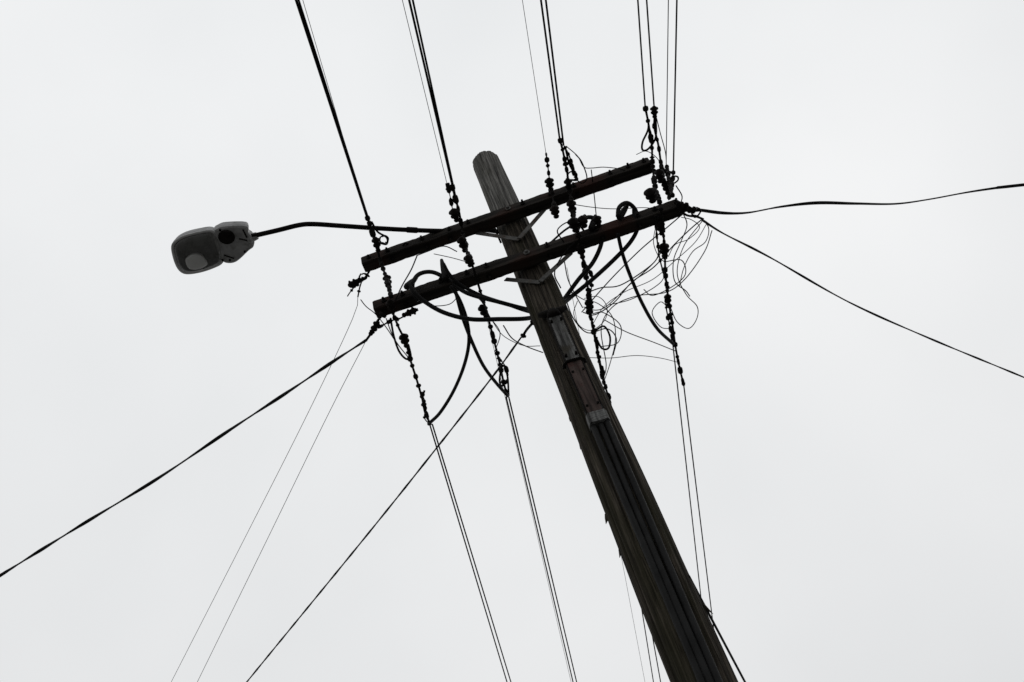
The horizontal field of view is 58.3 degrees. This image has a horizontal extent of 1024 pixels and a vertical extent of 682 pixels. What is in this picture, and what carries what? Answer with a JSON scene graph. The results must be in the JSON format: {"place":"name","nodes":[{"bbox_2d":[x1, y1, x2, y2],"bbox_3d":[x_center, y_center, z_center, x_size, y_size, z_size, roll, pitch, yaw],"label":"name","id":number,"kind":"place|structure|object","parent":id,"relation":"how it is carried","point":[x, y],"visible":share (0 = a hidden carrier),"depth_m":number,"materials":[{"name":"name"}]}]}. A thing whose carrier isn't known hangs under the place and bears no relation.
{"place":"outdoors","nodes":[
{"label":"outdoors","id":0,"kind":"place"},
{"bbox_2d":[0,0,1023,681],"label":"sky","id":1,"kind":"structure","parent":0,"point":[859,474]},
{"label":"ground","id":2,"kind":"structure","parent":0,"visible":0},
{"bbox_2d":[347,106,737,681],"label":"utility pole","id":3,"kind":"object","parent":2,"relation":"on","point":[674,608],"visible":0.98,"depth_m":6.72,"materials":[{"name":"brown wood"}]},
{"bbox_2d":[0,339,366,576],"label":"service drop cable","id":4,"kind":"object","parent":3,"relation":"attached to","point":[276,399],"visible":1,"depth_m":7.29,"materials":[{"name":"black rubber"}]},
{"bbox_2d":[171,298,357,681],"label":"telephone wire","id":5,"kind":"object","parent":3,"relation":"attached to","point":[273,481],"visible":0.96,"depth_m":8.27,"materials":[{"name":"grey metal"}]},
{"bbox_2d":[197,343,364,681],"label":"telephone wire","id":6,"kind":"object","parent":3,"relation":"attached to","point":[283,505],"visible":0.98,"depth_m":7.68,"materials":[{"name":"grey metal"}]},
{"bbox_2d":[295,0,367,216],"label":"power line","id":7,"kind":"object","parent":3,"relation":"attached to","point":[315,56],"visible":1,"depth_m":6.54,"materials":[{"name":"metal"}]},
{"bbox_2d":[171,221,501,273],"bbox_3d":[-1.353,-0.858,7.303,2.580,0.282,0.390,-6,-54,-10],"label":"street lamp","id":8,"kind":"object","parent":3,"relation":"attached to","point":[198,250],"visible":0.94,"depth_m":7.12,"materials":[{"name":"grey metal"}]},
{"bbox_2d":[246,332,523,681],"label":"service drop cable","id":9,"kind":"object","parent":3,"relation":"attached to","point":[419,469],"visible":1,"depth_m":7.32,"materials":[{"name":"black rubber"}]},
{"bbox_2d":[402,0,455,195],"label":"power line","id":10,"kind":"object","parent":3,"relation":"attached to","point":[432,95],"visible":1,"depth_m":6.66,"materials":[{"name":"metal"}]},
{"bbox_2d":[430,424,510,681],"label":"power line","id":11,"kind":"object","parent":3,"relation":"attached to","point":[469,548],"visible":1,"depth_m":8.55,"materials":[{"name":"metal"}]},
{"bbox_2d":[488,324,576,681],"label":"power line","id":12,"kind":"object","parent":3,"relation":"attached to","point":[525,481],"visible":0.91,"depth_m":8.61,"materials":[{"name":"metal"}]},
{"bbox_2d":[360,112,712,383],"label":"tangled wires","id":13,"kind":"object","parent":3,"relation":"attached to","point":[620,294],"visible":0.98,"depth_m":7.07,"materials":[{"name":"black rubber"}]},
{"bbox_2d":[522,0,563,151],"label":"power line","id":14,"kind":"object","parent":3,"relation":"attached to","point":[546,41],"visible":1,"depth_m":6.79,"materials":[{"name":"metal"}]},
{"bbox_2d":[567,270,660,681],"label":"power line","id":15,"kind":"object","parent":3,"relation":"attached to","point":[641,610],"visible":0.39,"depth_m":10.07,"materials":[{"name":"metal"}]},
{"bbox_2d":[637,0,677,169],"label":"power line","id":16,"kind":"object","parent":3,"relation":"attached to","point":[667,67],"visible":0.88,"depth_m":6.92,"materials":[{"name":"metal"}]},
{"bbox_2d":[672,345,713,626],"bbox_3d":[4.600,12.964,17.541,0.489,0.512,33.271,-16,-52,-2],"label":"power line","id":17,"kind":"object","parent":3,"relation":"attached to","point":[688,481],"visible":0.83,"depth_m":8.64,"materials":[{"name":"metal"}]},
{"bbox_2d":[688,575,745,681],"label":"service drop cable","id":18,"kind":"object","parent":3,"relation":"attached to","point":[724,643],"visible":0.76,"depth_m":5.03,"materials":[{"name":"black rubber"}]},
{"bbox_2d":[701,183,1023,214],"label":"service drop cable","id":19,"kind":"object","parent":3,"relation":"attached to","point":[831,202],"visible":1,"depth_m":7.14,"materials":[{"name":"black rubber"}]},
{"bbox_2d":[701,220,1023,377],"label":"service drop cable","id":20,"kind":"object","parent":3,"relation":"attached to","point":[804,277],"visible":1,"depth_m":7.77,"materials":[{"name":"black rubber"}]}
]}

